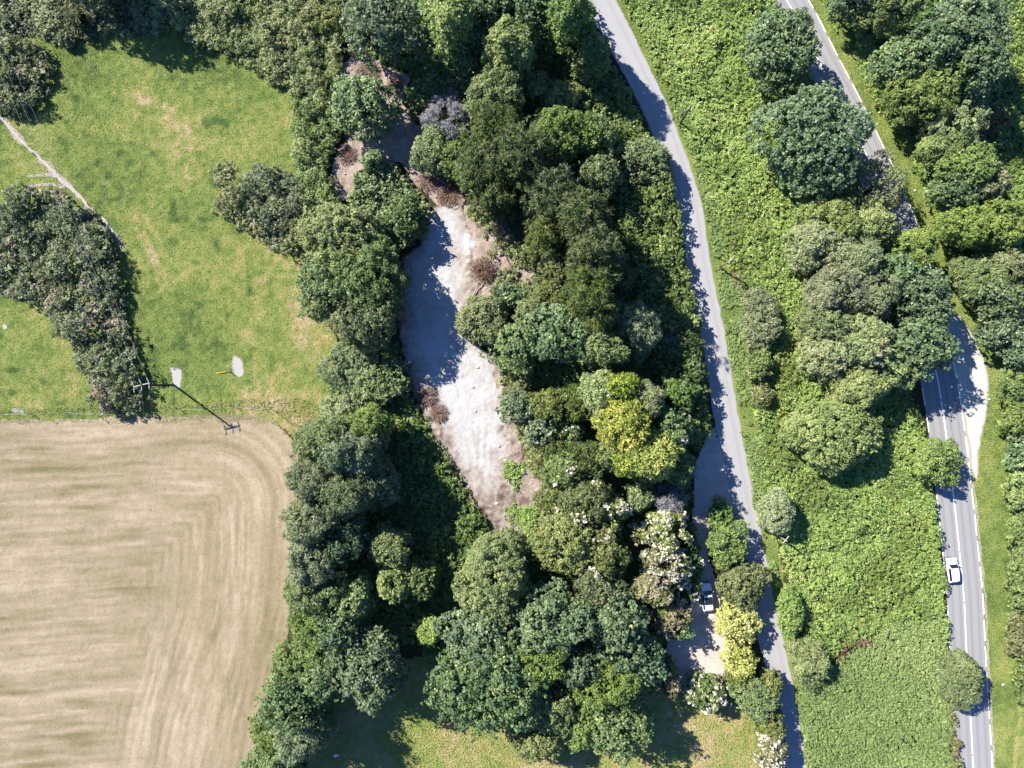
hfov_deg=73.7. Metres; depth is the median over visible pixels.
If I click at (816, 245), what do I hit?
willow tree
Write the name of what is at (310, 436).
larch tree
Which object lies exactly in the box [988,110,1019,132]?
dead twigs
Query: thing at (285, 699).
broad tree
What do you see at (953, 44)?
sycamore tree
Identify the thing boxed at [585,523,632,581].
elder tree
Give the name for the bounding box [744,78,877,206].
sycamore tree
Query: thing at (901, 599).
bramble cover
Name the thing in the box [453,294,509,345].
sallow bush
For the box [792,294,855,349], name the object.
willow tree
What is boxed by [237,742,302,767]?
ash tree
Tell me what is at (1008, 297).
green tree
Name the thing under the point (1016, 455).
hedge tree
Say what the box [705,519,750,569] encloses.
clipped bush
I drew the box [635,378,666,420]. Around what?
willow tree
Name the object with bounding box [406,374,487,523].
scrub patch
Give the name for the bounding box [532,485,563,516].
olive bush
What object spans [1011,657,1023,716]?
hedge tree
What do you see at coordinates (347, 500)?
broad tree
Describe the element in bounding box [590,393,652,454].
golden tree
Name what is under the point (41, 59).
bramble thicket
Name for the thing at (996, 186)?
pale tree
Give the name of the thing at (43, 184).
footpath
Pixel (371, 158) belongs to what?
sapling tree
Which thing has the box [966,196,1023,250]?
green tree
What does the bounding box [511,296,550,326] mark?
olive bush
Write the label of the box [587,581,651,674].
sycamore tree
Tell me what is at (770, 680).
roadside bush
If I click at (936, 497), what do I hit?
road markings
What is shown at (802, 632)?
dock patch
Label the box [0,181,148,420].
bramble thicket
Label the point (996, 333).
green tree
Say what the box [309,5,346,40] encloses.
hawthorn bush
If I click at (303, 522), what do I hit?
larch tree
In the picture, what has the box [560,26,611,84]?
ash tree
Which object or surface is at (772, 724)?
roadside bush
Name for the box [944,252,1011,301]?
rounded bush
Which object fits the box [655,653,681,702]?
seeded bush
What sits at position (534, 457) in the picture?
olive bush
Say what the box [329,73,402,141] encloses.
sycamore tree
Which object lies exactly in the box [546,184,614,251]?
yew tree
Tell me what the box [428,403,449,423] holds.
brush heap
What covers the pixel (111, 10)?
scrub thicket
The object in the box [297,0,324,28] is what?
hawthorn bush
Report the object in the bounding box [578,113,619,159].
ash tree
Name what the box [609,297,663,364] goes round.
grey conifer
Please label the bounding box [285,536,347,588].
larch tree
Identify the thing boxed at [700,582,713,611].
silver car
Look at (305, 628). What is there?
ash tree
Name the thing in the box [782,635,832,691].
willow bush
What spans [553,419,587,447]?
elder bush
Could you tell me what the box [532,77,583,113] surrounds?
broad tree
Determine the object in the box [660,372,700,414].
ivy tree
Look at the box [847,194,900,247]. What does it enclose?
willow tree
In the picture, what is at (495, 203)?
yew tree
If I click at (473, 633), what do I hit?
sycamore tree
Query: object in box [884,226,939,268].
green tree
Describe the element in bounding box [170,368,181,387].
bare ground
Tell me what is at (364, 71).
brush heap
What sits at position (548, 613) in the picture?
sycamore tree
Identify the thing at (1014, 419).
hedge tree
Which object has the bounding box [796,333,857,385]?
willow tree
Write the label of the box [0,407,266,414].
post and wire fence
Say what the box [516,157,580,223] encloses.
yew tree
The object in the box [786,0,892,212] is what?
road markings
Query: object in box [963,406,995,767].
road shoulder
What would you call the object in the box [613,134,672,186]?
sallow bush
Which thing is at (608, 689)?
ash tree
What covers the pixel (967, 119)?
pale tree
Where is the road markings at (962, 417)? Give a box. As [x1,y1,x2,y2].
[808,0,992,767]
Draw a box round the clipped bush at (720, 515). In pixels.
[705,494,735,531]
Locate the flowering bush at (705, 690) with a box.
[680,671,731,714]
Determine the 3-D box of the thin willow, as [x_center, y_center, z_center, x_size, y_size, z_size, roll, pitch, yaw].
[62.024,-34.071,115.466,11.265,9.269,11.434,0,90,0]
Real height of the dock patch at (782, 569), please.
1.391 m
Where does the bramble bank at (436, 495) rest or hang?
on the ground at (414, 650)
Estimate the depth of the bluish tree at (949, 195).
113.10 m
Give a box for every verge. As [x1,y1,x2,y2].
[616,0,811,767]
[810,0,1023,767]
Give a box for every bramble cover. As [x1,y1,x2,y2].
[621,0,944,659]
[991,0,1023,210]
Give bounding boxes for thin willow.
[841,149,910,210]
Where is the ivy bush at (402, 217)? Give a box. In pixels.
[379,193,423,248]
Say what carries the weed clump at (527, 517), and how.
on the ground at (414, 650)
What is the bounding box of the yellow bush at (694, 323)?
[679,313,703,330]
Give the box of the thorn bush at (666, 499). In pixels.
[651,483,689,516]
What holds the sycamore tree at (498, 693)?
on the ground at (414, 650)
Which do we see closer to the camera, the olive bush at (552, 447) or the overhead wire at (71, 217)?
the overhead wire at (71, 217)
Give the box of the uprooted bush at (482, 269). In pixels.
[468,256,496,284]
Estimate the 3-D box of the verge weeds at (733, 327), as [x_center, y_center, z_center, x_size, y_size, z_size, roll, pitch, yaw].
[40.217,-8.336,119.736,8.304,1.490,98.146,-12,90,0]
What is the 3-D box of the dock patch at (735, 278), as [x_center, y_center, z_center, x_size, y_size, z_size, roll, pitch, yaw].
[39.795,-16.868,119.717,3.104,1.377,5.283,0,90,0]
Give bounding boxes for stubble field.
[0,413,299,767]
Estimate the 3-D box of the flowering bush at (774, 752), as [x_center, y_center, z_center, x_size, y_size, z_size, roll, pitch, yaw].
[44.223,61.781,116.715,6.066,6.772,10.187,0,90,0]
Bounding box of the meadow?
[0,19,346,460]
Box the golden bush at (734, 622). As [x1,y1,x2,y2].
[713,597,765,646]
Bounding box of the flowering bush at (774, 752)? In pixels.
[753,724,789,767]
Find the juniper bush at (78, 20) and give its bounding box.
[65,3,99,38]
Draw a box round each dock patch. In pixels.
[731,273,746,300]
[781,562,801,573]
[799,622,807,636]
[830,637,871,668]
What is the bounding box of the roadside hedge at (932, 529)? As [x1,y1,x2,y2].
[913,404,950,644]
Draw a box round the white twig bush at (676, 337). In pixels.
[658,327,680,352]
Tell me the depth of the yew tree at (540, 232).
108.96 m
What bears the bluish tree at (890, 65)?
on the verge at (1001, 590)
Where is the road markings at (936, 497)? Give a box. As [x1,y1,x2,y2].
[854,169,954,726]
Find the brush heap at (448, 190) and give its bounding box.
[434,178,463,208]
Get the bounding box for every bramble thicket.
[0,30,58,118]
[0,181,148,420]
[211,162,309,258]
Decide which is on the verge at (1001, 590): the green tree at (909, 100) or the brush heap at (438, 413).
the green tree at (909, 100)
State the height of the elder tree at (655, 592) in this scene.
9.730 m
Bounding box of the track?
[665,428,731,689]
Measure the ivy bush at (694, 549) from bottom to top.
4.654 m
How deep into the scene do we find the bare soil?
119.83 m
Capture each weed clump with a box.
[464,204,501,248]
[502,459,527,493]
[504,501,539,538]
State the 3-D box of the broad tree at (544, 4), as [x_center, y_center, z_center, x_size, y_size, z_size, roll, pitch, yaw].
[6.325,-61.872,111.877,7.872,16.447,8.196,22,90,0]
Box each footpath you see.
[0,113,123,250]
[27,173,55,177]
[28,183,64,187]
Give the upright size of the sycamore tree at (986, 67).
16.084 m
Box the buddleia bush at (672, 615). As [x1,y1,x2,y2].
[650,591,693,641]
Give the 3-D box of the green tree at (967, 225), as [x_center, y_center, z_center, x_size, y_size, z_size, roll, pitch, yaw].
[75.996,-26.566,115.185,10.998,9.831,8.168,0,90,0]
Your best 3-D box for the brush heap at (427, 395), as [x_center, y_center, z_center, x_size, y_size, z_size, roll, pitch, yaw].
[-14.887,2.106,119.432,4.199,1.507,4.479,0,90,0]
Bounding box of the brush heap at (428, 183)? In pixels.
[415,172,440,194]
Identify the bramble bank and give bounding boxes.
[363,386,491,617]
[400,73,477,126]
[562,0,713,450]
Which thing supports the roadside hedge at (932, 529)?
on the ground at (414, 650)
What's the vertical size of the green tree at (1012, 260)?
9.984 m
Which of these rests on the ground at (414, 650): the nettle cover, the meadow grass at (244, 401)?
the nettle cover
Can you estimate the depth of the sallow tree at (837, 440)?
112.94 m
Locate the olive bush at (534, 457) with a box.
[525,445,545,471]
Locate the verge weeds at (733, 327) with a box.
[670,68,788,606]
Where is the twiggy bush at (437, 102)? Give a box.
[418,87,472,142]
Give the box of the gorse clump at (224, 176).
[207,159,237,187]
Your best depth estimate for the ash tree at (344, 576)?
110.04 m
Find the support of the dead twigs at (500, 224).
on the rubble bank at (500, 262)
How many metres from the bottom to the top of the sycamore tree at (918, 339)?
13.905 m
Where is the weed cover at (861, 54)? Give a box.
[823,0,946,223]
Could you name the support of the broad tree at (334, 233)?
on the ground at (414, 650)
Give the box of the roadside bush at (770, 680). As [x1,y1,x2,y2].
[757,667,783,703]
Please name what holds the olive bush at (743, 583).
on the ground at (414, 650)
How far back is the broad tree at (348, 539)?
108.22 m
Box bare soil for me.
[328,58,464,208]
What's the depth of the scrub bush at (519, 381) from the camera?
117.55 m
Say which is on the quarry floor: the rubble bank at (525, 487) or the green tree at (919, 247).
the rubble bank at (525, 487)
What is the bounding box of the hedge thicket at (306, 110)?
[288,87,344,214]
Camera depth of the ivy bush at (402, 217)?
114.91 m
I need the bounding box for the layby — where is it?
[947,313,988,478]
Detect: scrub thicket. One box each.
[0,0,183,45]
[168,0,350,98]
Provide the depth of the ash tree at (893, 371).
111.48 m
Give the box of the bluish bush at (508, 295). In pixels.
[487,281,532,310]
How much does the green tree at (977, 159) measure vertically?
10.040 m
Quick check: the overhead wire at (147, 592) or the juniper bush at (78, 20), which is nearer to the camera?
the overhead wire at (147, 592)
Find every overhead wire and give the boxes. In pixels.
[0,75,129,376]
[2,61,137,375]
[3,45,146,377]
[134,396,151,749]
[142,399,158,709]
[149,391,166,748]
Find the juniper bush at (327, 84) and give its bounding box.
[316,72,337,102]
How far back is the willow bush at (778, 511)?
115.02 m
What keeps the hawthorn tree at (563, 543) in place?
on the ground at (414, 650)
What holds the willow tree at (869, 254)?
on the ground at (414, 650)
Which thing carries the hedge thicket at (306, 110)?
on the meadow
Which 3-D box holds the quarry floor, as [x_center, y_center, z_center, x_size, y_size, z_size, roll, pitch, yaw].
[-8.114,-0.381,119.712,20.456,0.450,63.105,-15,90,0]
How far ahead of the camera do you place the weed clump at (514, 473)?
119.40 m
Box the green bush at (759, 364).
[743,348,773,383]
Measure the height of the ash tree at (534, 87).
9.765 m
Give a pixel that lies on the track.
(702, 649)
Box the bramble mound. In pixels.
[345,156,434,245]
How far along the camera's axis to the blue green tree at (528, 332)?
113.37 m
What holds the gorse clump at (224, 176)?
on the meadow
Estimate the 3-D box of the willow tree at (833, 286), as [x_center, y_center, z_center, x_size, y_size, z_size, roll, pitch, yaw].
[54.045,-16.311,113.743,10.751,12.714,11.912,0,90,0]
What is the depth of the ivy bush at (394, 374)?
116.67 m
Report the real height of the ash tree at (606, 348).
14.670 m
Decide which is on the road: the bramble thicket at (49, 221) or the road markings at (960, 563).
the road markings at (960, 563)
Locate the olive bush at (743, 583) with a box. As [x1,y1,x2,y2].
[715,559,772,611]
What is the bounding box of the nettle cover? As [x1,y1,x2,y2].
[791,615,952,767]
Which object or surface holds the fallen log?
on the rubble bank at (500, 262)
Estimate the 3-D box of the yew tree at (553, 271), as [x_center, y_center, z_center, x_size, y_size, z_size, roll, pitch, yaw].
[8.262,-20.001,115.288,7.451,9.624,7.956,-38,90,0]
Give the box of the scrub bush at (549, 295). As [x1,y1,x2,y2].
[528,277,567,318]
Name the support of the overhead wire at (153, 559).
attached to the electricity pole at (147, 384)
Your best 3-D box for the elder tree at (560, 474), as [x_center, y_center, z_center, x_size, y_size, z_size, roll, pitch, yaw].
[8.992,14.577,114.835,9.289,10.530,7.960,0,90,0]
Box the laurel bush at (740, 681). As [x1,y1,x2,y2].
[721,669,757,693]
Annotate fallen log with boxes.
[500,240,512,269]
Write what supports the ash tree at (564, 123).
on the ground at (414, 650)
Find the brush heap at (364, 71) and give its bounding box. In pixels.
[354,60,380,83]
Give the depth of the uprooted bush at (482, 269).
118.76 m
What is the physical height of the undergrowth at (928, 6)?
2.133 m
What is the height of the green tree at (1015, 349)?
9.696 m
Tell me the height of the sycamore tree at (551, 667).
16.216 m
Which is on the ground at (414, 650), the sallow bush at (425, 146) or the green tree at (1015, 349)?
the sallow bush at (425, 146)
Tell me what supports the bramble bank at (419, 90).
on the ground at (414, 650)
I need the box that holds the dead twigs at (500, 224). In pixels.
[491,220,509,234]
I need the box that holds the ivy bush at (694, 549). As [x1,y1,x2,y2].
[680,520,704,601]
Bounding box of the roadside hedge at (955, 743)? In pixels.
[945,706,963,767]
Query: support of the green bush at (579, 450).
on the ground at (414, 650)
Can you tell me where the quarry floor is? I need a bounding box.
[398,202,543,551]
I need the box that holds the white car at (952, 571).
[944,557,959,582]
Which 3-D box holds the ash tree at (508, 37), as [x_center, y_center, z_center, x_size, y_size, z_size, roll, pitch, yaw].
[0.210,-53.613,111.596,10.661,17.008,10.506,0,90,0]
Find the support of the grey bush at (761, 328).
on the ground at (414, 650)
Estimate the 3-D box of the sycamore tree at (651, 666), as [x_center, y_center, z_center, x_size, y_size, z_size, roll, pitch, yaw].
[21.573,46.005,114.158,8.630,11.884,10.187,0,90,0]
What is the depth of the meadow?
119.99 m
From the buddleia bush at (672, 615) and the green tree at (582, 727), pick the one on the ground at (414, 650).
the buddleia bush at (672, 615)
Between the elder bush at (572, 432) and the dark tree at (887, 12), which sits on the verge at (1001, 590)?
the dark tree at (887, 12)
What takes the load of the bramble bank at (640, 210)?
on the ground at (414, 650)
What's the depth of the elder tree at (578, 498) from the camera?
110.90 m
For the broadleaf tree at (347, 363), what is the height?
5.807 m
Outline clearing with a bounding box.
[307,655,763,767]
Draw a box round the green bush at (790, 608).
[774,583,805,639]
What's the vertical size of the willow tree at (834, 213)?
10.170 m
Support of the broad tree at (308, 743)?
on the ground at (414, 650)
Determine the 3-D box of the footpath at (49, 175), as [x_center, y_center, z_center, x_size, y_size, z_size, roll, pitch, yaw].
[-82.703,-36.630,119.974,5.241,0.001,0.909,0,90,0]
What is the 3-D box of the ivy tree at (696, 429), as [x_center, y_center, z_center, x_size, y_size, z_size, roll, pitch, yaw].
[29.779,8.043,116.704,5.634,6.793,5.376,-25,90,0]
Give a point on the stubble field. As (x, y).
(217, 599)
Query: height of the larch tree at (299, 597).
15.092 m
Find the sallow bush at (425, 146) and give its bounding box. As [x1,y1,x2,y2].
[409,123,449,175]
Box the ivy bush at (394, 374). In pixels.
[376,356,413,396]
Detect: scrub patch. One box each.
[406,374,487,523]
[482,215,542,311]
[494,349,558,523]
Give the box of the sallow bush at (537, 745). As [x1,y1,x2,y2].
[505,721,564,765]
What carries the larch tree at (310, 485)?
on the ground at (414, 650)
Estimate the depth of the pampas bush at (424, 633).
116.16 m
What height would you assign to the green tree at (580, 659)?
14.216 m
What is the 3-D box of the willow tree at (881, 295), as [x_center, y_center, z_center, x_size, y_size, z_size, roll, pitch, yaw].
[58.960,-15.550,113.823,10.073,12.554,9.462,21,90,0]
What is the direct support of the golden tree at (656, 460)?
on the ground at (414, 650)
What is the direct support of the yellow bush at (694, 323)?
on the ground at (414, 650)
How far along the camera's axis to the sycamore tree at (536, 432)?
113.93 m
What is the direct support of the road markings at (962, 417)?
on the road
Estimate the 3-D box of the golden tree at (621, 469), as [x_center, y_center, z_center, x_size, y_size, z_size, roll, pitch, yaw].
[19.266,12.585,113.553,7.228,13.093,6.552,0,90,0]
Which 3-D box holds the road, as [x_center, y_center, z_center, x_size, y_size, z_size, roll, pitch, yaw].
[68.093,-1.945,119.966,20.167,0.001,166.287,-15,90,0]
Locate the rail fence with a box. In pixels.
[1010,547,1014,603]
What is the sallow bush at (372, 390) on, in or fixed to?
on the ground at (414, 650)
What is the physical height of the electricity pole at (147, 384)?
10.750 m
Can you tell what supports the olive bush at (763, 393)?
on the ground at (414, 650)
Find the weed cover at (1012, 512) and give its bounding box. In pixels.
[1001,307,1023,680]
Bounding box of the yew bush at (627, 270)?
[603,254,638,298]
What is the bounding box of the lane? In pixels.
[589,0,806,767]
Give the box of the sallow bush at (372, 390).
[346,361,402,408]
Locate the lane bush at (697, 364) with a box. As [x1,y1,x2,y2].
[679,350,705,384]
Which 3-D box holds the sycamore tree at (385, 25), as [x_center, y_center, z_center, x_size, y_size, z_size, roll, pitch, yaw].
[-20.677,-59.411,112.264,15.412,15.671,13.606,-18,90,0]
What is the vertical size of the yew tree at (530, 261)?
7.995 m
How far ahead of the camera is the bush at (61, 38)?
118.35 m
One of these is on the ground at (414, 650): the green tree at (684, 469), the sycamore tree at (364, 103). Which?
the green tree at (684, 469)
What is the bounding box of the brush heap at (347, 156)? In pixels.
[336,145,358,166]
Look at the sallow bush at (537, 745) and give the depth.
111.90 m
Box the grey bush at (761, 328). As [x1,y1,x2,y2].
[738,286,784,351]
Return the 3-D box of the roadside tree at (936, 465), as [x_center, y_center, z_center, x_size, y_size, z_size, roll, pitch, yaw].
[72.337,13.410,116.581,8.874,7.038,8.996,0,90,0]
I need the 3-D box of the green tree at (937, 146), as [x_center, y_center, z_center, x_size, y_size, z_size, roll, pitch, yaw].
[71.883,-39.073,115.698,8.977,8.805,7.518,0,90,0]
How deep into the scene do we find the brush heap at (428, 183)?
119.52 m
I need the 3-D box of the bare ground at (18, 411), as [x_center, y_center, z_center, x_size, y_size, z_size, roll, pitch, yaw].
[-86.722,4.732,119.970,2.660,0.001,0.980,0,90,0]
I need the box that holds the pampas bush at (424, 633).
[411,616,447,645]
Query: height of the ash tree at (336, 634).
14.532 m
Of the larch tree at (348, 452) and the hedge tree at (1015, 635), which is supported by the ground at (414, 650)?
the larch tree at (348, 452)
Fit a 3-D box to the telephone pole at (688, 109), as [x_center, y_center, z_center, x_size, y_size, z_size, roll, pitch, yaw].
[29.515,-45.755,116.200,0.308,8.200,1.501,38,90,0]
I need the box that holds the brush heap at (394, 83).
[386,74,404,93]
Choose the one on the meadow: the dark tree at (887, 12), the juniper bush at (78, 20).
the juniper bush at (78, 20)
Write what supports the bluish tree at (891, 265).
on the ground at (414, 650)
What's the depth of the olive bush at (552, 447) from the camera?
113.60 m
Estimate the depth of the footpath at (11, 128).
119.98 m
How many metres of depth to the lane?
119.97 m
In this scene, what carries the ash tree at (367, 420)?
on the ground at (414, 650)
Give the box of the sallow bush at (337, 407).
[317,392,364,421]
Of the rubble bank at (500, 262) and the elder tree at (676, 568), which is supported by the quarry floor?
the rubble bank at (500, 262)
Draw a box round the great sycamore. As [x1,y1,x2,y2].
[906,0,1016,63]
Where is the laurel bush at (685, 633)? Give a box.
[671,618,695,640]
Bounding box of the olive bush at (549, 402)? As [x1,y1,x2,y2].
[524,387,574,426]
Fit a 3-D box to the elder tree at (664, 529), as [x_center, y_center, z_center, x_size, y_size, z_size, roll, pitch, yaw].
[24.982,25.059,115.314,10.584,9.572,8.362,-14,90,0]
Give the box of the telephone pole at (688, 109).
[680,102,693,123]
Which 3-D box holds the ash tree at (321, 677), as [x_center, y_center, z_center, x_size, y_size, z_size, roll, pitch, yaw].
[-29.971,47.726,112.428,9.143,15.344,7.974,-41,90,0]
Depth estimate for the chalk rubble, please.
119.82 m
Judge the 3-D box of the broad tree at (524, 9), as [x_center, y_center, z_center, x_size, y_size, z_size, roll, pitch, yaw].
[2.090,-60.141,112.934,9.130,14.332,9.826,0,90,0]
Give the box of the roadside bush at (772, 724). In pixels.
[747,704,786,740]
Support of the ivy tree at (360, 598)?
on the ground at (414, 650)
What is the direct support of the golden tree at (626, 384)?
on the ground at (414, 650)
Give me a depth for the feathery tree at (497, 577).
108.86 m
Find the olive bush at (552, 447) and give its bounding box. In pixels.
[535,430,583,468]
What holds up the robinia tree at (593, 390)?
on the ground at (414, 650)
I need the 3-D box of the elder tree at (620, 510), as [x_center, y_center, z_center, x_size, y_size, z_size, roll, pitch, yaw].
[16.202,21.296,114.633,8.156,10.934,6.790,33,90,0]
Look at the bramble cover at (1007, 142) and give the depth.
119.18 m
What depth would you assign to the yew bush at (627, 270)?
109.55 m
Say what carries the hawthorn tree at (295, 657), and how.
on the ground at (414, 650)
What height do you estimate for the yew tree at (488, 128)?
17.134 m
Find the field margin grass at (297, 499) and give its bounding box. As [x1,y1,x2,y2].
[258,422,301,709]
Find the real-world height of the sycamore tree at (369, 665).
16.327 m
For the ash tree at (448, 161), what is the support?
on the ground at (414, 650)
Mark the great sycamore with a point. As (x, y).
(996, 22)
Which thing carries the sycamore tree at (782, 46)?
on the ground at (414, 650)
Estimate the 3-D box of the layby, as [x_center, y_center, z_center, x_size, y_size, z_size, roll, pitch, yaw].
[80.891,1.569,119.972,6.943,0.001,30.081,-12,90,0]
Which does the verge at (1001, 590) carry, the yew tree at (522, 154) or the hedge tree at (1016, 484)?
the hedge tree at (1016, 484)
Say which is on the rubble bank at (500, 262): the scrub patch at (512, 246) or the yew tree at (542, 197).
the scrub patch at (512, 246)
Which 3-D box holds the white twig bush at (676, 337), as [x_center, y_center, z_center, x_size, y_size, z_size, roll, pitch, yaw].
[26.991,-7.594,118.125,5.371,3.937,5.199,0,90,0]
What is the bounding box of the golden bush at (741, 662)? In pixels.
[718,641,759,679]
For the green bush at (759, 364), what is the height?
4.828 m
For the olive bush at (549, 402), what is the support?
on the ground at (414, 650)
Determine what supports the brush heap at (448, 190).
on the bare soil
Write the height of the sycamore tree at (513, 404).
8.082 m
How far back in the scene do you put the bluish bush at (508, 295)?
115.99 m
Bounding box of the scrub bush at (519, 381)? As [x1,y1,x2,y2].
[508,368,533,394]
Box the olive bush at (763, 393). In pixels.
[748,382,775,407]
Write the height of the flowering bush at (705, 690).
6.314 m
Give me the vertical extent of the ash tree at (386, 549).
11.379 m
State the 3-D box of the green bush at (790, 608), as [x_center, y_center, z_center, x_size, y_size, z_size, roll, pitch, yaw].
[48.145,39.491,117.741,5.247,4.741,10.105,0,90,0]
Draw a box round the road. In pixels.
[775,0,992,767]
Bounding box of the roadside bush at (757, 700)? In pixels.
[725,677,782,727]
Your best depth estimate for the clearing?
119.99 m
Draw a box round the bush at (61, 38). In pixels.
[54,30,75,47]
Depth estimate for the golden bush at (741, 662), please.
116.31 m
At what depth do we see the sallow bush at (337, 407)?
114.78 m
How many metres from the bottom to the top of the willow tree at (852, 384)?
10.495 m
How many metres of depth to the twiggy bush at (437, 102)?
115.61 m
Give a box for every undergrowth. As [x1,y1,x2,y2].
[254,0,707,767]
[875,0,1023,373]
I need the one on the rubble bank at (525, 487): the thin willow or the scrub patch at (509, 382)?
the scrub patch at (509, 382)
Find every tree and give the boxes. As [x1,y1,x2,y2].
[70,0,107,8]
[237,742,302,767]
[247,708,286,754]
[253,661,329,743]
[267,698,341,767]
[269,637,332,687]
[277,499,341,547]
[280,568,341,616]
[282,458,336,505]
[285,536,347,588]
[285,607,333,653]
[289,414,352,468]
[294,198,388,275]
[294,255,361,323]
[300,652,349,707]
[312,604,366,655]
[314,557,360,613]
[315,471,380,522]
[317,428,389,477]
[321,514,370,568]
[322,295,406,351]
[327,232,411,322]
[327,622,415,717]
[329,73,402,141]
[334,568,378,628]
[339,0,434,72]
[343,401,394,450]
[345,448,401,509]
[358,147,388,172]
[365,521,413,568]
[375,558,418,605]
[401,555,442,607]
[420,625,558,742]
[423,0,481,65]
[431,602,529,681]
[435,138,464,181]
[450,25,491,75]
[451,525,531,625]
[452,129,514,198]
[458,99,526,150]
[462,60,525,123]
[465,176,529,228]
[466,0,518,34]
[478,322,537,377]
[481,13,544,82]
[482,110,558,199]
[494,386,536,426]
[497,0,549,51]
[513,576,597,658]
[513,629,570,689]
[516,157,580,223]
[517,70,553,109]
[517,207,565,259]
[517,320,542,350]
[518,240,552,269]
[520,415,560,446]
[523,303,595,362]
[523,682,590,737]
[525,105,604,167]
[526,502,599,577]
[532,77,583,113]
[533,0,553,32]
[536,245,571,288]
[538,449,585,488]
[544,0,599,56]
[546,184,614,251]
[555,474,614,529]
[557,220,625,277]
[557,262,623,319]
[557,638,605,690]
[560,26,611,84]
[561,381,592,426]
[561,688,603,753]
[569,653,642,712]
[570,150,623,199]
[572,557,625,607]
[573,368,618,415]
[576,329,631,371]
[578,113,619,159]
[578,300,618,337]
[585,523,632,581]
[586,694,655,767]
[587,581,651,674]
[588,492,633,534]
[589,442,614,473]
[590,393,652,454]
[601,370,643,404]
[610,449,645,479]
[619,423,684,483]
[619,477,658,514]
[626,569,674,607]
[626,633,668,696]
[627,506,693,556]
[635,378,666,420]
[638,544,694,590]
[650,404,693,451]
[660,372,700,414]
[665,449,697,486]
[683,416,702,447]
[742,6,822,99]
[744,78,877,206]
[778,392,884,477]
[781,218,862,273]
[791,197,866,237]
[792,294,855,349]
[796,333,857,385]
[801,254,869,315]
[821,364,892,411]
[827,0,882,27]
[833,235,883,277]
[833,311,894,372]
[844,267,903,320]
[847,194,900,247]
[859,0,923,37]
[863,36,927,91]
[866,343,920,391]
[877,251,921,296]
[878,68,967,128]
[878,313,963,381]
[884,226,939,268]
[884,265,953,332]
[893,13,974,81]
[907,437,964,488]
[911,128,970,175]
[914,55,973,109]
[916,99,992,150]
[920,140,1002,188]
[921,168,979,210]
[930,647,984,711]
[932,204,1006,250]
[943,28,1012,108]
[963,165,1012,205]
[963,275,1023,324]
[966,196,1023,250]
[971,310,1023,350]
[983,245,1023,291]
[993,324,1023,371]
[993,366,1023,404]
[995,398,1023,435]
[1001,433,1023,471]
[1001,471,1023,513]
[1002,546,1023,610]
[1003,513,1023,559]
[1003,607,1023,660]
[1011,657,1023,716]
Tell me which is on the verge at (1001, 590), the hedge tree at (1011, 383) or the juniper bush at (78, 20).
the hedge tree at (1011, 383)
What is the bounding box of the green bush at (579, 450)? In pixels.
[563,439,607,480]
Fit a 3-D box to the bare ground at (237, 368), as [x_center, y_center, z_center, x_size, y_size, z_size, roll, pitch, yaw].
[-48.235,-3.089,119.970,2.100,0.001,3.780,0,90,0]
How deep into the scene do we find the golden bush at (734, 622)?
115.77 m
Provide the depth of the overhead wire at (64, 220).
110.86 m
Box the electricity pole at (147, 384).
[131,378,174,391]
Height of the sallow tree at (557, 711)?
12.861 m
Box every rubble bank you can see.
[464,206,534,319]
[489,346,548,523]
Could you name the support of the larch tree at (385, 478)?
on the ground at (414, 650)
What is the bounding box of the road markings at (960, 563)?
[935,370,973,767]
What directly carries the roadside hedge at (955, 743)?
on the ground at (414, 650)
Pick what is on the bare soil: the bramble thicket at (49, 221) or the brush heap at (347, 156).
the brush heap at (347, 156)
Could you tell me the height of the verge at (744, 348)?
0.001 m
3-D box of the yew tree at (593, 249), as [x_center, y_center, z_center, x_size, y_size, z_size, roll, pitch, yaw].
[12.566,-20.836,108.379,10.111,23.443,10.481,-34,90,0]
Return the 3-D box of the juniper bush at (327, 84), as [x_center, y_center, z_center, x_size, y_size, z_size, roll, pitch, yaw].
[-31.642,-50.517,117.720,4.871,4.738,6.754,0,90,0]
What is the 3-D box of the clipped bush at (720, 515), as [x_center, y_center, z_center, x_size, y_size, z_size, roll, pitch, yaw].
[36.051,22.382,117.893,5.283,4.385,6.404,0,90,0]
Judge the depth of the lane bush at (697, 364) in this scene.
115.40 m
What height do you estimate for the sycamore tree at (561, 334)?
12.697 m
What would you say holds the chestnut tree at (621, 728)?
on the clearing
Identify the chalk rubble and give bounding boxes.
[334,67,535,525]
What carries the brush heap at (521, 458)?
on the rubble bank at (525, 487)
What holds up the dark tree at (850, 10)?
on the verge at (1001, 590)
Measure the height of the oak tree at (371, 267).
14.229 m
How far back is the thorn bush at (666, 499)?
114.67 m
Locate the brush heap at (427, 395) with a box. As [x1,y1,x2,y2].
[415,384,437,407]
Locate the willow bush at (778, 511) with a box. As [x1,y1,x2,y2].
[755,486,795,535]
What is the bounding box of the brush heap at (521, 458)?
[514,444,532,463]
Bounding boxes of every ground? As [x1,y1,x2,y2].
[2,0,1023,767]
[12,408,25,413]
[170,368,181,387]
[232,356,243,376]
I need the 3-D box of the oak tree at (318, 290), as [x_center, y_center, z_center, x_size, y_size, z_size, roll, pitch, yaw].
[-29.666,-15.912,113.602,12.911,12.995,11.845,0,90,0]
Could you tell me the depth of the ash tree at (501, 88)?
108.47 m
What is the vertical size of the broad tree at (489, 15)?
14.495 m
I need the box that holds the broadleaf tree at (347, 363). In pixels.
[315,342,379,395]
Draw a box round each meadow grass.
[0,396,319,429]

